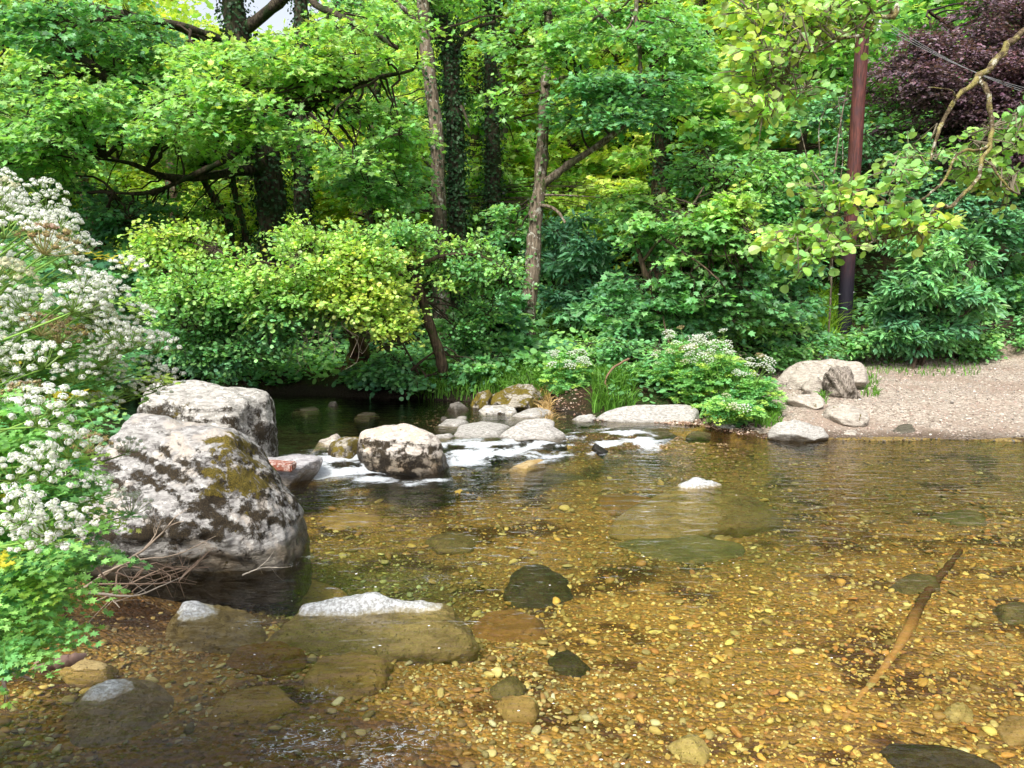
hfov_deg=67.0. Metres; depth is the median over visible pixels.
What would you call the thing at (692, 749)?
drowned cobble
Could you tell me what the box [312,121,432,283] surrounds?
slope tree
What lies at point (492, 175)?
bushy ivied tree
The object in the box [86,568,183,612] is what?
dead branch
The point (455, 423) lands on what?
flat rock
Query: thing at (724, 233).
sycamore sapling
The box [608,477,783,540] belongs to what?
drowned boulder
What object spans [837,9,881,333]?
telegraph pole
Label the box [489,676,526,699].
drowned cobble
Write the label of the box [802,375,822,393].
bank rock
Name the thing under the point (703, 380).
umbellifer plant
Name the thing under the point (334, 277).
alder tree
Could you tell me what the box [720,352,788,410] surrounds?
umbellifer plant
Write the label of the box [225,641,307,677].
drowned stone
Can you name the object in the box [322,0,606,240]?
slope tree
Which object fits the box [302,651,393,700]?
drowned slab
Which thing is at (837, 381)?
bank rock
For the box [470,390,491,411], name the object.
mossy rock
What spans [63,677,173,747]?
drowned slab
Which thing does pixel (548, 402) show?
dry grass
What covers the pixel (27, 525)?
umbellifer plant
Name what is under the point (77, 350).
bank shrub
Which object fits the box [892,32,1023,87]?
overhead wire
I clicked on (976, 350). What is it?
bramble thicket
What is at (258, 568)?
dead branch
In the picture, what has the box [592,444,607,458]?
black rock
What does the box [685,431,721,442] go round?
flat rock
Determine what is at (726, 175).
hazel bush
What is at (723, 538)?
drowned stone
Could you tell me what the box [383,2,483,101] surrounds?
slope tree
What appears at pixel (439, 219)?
mottled tree
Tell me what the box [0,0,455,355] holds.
sycamore tree
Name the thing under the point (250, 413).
boulder
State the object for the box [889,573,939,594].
drowned cobble
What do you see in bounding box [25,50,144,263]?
woodland tree
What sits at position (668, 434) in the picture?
flat rock
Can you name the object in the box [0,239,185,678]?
umbellifer plant
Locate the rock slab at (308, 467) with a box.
[267,454,322,493]
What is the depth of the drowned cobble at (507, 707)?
3.20 m
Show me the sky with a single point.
(277, 19)
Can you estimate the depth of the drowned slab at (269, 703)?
3.06 m
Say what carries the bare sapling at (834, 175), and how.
on the woodland ground at (585, 392)
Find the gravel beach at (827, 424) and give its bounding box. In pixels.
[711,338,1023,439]
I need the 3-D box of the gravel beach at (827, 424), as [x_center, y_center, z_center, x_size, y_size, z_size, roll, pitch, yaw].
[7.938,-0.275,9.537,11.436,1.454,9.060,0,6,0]
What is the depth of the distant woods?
47.60 m
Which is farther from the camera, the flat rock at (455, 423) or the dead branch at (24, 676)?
the flat rock at (455, 423)
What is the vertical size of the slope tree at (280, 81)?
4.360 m
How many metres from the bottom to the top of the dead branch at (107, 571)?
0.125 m
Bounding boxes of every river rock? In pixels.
[310,434,340,455]
[325,401,341,412]
[436,433,456,450]
[437,416,447,424]
[445,402,469,418]
[478,404,516,420]
[499,422,566,451]
[516,418,554,426]
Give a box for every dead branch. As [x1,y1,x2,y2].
[1,665,42,712]
[79,507,187,589]
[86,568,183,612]
[96,539,222,599]
[98,536,218,576]
[242,551,291,579]
[287,317,374,370]
[604,358,629,394]
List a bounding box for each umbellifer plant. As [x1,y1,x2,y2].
[0,167,129,692]
[0,176,149,708]
[0,177,153,664]
[0,203,132,681]
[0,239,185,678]
[0,251,159,664]
[0,259,151,655]
[0,293,148,659]
[537,349,600,395]
[642,325,710,402]
[674,328,756,410]
[691,393,768,427]
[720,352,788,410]
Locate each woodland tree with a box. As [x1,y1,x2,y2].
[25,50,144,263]
[70,30,183,286]
[144,88,242,334]
[217,108,296,331]
[309,43,441,231]
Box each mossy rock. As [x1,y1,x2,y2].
[327,436,360,477]
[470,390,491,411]
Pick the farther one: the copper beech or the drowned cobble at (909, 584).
the copper beech
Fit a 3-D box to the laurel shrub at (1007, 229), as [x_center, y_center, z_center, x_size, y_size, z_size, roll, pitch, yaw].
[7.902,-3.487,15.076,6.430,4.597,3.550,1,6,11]
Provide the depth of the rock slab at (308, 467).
6.41 m
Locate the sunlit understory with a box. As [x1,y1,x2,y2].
[100,128,685,277]
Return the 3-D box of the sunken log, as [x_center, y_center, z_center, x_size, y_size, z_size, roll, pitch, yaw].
[2.211,1.323,4.288,0.081,0.096,3.321,5,8,37]
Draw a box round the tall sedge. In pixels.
[794,277,866,359]
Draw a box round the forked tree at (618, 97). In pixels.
[461,0,724,337]
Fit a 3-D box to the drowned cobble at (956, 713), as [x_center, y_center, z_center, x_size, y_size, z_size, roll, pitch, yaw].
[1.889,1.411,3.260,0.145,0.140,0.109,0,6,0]
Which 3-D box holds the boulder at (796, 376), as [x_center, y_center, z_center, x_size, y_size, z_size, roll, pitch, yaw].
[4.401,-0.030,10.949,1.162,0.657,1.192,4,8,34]
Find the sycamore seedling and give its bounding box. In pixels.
[966,246,1023,307]
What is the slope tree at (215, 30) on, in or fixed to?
on the woodland ground at (585, 392)
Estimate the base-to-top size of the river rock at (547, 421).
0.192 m
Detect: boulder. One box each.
[67,413,311,605]
[136,380,278,456]
[357,423,453,489]
[489,384,543,412]
[596,404,699,430]
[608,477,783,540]
[768,420,828,449]
[775,359,867,390]
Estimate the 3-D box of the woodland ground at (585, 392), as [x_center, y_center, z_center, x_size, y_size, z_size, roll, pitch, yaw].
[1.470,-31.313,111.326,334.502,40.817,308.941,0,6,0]
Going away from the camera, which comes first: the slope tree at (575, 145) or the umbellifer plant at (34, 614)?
the umbellifer plant at (34, 614)
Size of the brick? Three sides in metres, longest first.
0.242 x 0.114 x 0.069 m
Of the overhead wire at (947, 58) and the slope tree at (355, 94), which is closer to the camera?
the overhead wire at (947, 58)
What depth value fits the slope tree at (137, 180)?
18.25 m
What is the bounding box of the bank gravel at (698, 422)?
[310,367,843,575]
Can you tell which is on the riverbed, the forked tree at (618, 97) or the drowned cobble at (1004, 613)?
the drowned cobble at (1004, 613)
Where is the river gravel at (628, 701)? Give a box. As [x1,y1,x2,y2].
[0,421,1023,767]
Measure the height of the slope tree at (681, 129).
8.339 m
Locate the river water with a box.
[8,385,1023,767]
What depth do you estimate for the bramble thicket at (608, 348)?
10.64 m
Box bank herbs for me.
[0,380,131,621]
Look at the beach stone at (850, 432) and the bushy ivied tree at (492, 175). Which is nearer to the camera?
the beach stone at (850, 432)
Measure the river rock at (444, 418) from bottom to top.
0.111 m
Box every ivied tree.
[351,0,499,309]
[448,0,596,303]
[598,0,782,315]
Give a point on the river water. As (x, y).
(468, 457)
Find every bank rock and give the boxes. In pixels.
[571,414,595,427]
[713,421,735,428]
[785,393,824,409]
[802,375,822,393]
[821,366,861,398]
[823,404,869,426]
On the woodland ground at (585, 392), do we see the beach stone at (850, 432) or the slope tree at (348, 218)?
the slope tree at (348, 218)
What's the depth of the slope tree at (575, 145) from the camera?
27.43 m
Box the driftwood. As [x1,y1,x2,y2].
[32,652,86,672]
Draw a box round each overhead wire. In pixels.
[881,22,1022,89]
[883,19,1021,91]
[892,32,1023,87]
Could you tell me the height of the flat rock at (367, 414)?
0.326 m
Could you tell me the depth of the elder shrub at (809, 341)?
11.91 m
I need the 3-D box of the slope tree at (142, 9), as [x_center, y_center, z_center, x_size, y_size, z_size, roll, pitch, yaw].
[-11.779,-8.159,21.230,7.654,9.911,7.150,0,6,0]
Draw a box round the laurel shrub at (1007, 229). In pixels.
[759,89,1023,276]
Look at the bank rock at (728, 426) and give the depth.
8.57 m
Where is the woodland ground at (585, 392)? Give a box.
[3,74,1023,630]
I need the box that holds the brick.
[269,459,296,471]
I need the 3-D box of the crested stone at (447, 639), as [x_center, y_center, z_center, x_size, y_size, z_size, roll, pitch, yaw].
[-0.671,1.215,3.797,1.040,0.406,0.527,0,6,0]
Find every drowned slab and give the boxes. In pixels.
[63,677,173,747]
[206,685,300,725]
[275,580,347,612]
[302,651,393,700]
[616,535,744,563]
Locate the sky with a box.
[151,0,393,40]
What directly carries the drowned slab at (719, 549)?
on the riverbed
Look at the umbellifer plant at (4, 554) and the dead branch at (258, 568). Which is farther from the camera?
the dead branch at (258, 568)
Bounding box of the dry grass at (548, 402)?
[533,384,563,426]
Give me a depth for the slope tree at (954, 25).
20.32 m
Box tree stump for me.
[338,328,371,377]
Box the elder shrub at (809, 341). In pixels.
[589,284,854,376]
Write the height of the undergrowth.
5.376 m
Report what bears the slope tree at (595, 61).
on the woodland ground at (585, 392)
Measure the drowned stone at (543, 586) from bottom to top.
0.221 m
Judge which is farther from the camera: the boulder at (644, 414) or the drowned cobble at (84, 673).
the boulder at (644, 414)
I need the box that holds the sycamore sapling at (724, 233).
[580,179,819,355]
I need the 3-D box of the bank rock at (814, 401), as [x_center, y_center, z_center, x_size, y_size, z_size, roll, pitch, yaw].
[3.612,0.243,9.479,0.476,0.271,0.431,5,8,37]
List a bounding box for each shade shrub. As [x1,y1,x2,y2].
[0,219,199,392]
[417,288,558,386]
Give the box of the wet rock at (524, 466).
[509,459,545,489]
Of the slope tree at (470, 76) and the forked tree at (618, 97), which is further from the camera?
the slope tree at (470, 76)
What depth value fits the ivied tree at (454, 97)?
14.66 m
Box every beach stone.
[844,430,856,434]
[893,424,914,433]
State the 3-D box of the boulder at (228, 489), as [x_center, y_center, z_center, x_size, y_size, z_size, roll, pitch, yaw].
[-1.898,0.741,4.548,1.376,1.106,0.959,0,6,0]
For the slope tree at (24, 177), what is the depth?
22.62 m
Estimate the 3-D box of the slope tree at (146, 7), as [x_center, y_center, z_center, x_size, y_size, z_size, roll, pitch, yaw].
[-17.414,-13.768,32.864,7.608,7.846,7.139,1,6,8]
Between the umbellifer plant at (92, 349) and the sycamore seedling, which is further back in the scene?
the sycamore seedling
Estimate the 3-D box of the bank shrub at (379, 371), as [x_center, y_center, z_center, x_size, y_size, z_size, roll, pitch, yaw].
[-1.313,-0.282,10.960,2.426,0.972,1.381,0,6,0]
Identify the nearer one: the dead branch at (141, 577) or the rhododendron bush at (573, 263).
the dead branch at (141, 577)
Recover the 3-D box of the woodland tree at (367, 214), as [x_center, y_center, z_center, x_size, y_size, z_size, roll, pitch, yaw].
[-3.103,-4.234,16.642,3.363,5.867,2.360,5,8,41]
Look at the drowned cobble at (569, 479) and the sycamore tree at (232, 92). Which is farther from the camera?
the sycamore tree at (232, 92)
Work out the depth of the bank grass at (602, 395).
10.45 m
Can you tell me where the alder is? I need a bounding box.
[706,0,1023,293]
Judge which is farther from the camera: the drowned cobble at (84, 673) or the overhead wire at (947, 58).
the overhead wire at (947, 58)
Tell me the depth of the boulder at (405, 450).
6.71 m
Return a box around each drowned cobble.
[59,658,118,688]
[321,509,383,530]
[425,531,478,554]
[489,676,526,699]
[495,695,539,723]
[534,468,585,485]
[547,650,589,677]
[596,493,649,516]
[667,734,709,765]
[879,743,1000,767]
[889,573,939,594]
[929,510,987,526]
[943,702,973,723]
[992,601,1023,624]
[995,715,1023,745]
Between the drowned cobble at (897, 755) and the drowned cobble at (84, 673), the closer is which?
the drowned cobble at (897, 755)
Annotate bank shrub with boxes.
[1,312,124,404]
[337,335,501,400]
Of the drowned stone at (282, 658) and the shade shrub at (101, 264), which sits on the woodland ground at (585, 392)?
the shade shrub at (101, 264)
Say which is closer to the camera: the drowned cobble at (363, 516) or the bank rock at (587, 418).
the drowned cobble at (363, 516)
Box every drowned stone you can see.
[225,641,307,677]
[472,609,546,642]
[503,564,572,607]
[713,535,732,539]
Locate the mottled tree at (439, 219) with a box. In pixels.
[319,0,565,338]
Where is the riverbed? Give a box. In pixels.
[0,377,1023,767]
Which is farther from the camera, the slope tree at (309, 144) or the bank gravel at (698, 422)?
the slope tree at (309, 144)
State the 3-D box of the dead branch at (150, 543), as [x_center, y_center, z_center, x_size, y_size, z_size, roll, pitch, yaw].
[-1.703,0.727,3.482,0.490,0.404,0.103,-4,7,-29]
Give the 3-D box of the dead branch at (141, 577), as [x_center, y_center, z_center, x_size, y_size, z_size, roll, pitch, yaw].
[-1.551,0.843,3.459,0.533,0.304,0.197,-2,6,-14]
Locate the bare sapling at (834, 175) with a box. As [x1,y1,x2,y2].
[800,86,847,331]
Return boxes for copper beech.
[833,0,1023,256]
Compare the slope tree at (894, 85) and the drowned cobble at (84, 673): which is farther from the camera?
the slope tree at (894, 85)
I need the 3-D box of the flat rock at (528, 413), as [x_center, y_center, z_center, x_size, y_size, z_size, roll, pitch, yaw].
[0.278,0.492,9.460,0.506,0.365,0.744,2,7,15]
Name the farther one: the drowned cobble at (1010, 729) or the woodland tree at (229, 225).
the woodland tree at (229, 225)
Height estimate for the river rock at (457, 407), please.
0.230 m
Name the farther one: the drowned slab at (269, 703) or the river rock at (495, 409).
the river rock at (495, 409)
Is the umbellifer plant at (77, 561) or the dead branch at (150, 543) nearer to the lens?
the umbellifer plant at (77, 561)
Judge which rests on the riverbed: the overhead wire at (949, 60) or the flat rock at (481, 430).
the flat rock at (481, 430)
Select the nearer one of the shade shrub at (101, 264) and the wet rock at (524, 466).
the wet rock at (524, 466)
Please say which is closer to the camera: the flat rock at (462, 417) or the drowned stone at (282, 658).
the drowned stone at (282, 658)
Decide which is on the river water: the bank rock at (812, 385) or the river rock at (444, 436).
the river rock at (444, 436)
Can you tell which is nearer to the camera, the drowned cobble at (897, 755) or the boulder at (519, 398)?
the drowned cobble at (897, 755)
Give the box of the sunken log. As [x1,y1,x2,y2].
[842,548,962,720]
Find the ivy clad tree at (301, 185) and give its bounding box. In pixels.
[237,0,415,260]
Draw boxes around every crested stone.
[165,600,267,654]
[267,592,480,663]
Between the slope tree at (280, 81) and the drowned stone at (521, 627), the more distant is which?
the slope tree at (280, 81)
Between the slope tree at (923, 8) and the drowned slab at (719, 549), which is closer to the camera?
the drowned slab at (719, 549)
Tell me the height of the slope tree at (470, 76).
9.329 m
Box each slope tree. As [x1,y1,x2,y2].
[0,0,131,263]
[0,0,220,246]
[0,56,46,229]
[69,136,247,274]
[93,0,173,121]
[181,137,285,232]
[187,19,225,53]
[246,95,341,184]
[266,53,325,138]
[289,108,392,226]
[311,26,365,105]
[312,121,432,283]
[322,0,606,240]
[355,0,633,262]
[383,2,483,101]
[393,2,550,151]
[479,0,739,257]
[505,1,626,187]
[543,0,874,283]
[585,8,801,188]
[676,0,954,286]
[676,0,961,218]
[818,7,976,136]
[821,0,1019,211]
[875,0,1023,249]
[928,8,988,127]
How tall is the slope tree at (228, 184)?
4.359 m
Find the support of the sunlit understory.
on the woodland ground at (585, 392)
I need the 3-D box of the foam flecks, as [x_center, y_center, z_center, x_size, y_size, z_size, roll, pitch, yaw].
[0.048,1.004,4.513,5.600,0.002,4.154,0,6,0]
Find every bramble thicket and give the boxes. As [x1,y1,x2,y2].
[547,316,736,384]
[834,310,1023,364]
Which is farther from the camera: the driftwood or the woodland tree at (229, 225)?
the woodland tree at (229, 225)
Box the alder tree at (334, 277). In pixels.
[116,209,538,387]
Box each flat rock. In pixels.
[291,407,321,433]
[354,412,379,434]
[434,418,468,451]
[453,421,509,468]
[456,416,468,420]
[508,407,555,426]
[637,428,676,443]
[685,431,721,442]
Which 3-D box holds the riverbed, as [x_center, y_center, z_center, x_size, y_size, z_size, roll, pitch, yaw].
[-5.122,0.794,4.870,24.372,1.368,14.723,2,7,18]
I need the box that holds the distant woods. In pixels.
[134,0,437,84]
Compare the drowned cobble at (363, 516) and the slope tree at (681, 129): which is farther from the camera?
the slope tree at (681, 129)
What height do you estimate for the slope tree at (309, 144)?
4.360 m
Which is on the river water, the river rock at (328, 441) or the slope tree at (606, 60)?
the river rock at (328, 441)
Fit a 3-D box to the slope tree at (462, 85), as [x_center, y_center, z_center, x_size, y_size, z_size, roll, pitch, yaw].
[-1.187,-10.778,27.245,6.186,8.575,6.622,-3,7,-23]
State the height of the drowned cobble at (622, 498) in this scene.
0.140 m
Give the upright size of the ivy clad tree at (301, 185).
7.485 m
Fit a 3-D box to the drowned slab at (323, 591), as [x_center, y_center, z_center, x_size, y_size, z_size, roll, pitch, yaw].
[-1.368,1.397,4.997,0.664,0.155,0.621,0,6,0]
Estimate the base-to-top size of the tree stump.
1.083 m
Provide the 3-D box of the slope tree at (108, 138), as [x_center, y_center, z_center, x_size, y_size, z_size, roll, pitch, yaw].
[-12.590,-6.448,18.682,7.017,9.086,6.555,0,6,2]
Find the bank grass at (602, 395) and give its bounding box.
[408,307,979,427]
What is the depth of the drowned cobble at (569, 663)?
3.69 m
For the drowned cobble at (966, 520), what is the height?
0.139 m
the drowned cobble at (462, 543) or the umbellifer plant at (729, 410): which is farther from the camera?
the umbellifer plant at (729, 410)
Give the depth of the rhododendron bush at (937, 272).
12.38 m
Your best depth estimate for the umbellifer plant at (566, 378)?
10.09 m
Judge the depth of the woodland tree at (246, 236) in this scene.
15.00 m
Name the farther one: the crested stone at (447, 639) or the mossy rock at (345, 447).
the mossy rock at (345, 447)
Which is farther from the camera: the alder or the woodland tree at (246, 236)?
the woodland tree at (246, 236)
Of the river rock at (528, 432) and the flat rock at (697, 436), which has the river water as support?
the river rock at (528, 432)
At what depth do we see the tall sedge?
14.12 m
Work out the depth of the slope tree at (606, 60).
25.59 m
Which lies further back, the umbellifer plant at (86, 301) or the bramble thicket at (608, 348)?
the bramble thicket at (608, 348)
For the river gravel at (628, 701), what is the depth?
3.78 m
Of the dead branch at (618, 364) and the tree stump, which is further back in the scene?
the tree stump
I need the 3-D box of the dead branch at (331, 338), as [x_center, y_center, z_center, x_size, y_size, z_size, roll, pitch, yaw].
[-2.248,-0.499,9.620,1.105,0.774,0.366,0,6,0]
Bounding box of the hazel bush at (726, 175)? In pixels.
[649,135,849,352]
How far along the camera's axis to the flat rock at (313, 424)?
9.73 m
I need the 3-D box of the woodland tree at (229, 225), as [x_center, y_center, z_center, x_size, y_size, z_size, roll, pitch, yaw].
[-5.929,-3.326,15.185,3.043,5.172,2.392,3,7,24]
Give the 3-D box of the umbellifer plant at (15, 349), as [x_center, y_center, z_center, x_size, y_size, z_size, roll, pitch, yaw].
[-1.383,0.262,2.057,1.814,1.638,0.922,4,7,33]
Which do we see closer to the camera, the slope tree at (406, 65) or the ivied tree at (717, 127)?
the ivied tree at (717, 127)
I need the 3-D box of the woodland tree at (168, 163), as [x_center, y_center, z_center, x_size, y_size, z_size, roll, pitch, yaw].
[-7.859,-4.548,17.430,3.636,6.133,2.409,-1,6,-9]
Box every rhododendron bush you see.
[515,202,645,336]
[852,223,1012,368]
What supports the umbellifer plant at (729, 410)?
on the gravel beach at (827, 424)
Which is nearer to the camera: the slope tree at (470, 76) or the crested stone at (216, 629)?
the crested stone at (216, 629)
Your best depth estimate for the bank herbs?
6.91 m
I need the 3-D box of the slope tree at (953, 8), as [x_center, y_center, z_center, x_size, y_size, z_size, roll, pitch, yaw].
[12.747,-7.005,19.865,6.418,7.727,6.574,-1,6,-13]
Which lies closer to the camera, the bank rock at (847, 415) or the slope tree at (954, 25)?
the bank rock at (847, 415)
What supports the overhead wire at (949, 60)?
attached to the telegraph pole
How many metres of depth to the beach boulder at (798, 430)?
8.21 m
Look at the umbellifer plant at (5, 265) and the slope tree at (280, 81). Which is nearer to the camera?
the umbellifer plant at (5, 265)
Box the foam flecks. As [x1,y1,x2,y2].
[191,478,915,765]
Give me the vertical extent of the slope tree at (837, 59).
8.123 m
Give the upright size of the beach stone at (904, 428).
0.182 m
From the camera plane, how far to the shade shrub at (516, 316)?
11.59 m
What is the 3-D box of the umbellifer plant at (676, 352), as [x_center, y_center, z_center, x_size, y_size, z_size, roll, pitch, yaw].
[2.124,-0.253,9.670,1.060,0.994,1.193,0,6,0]
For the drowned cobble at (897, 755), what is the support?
on the riverbed
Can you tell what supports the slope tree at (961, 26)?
on the woodland ground at (585, 392)
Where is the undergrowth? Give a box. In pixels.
[28,201,1023,456]

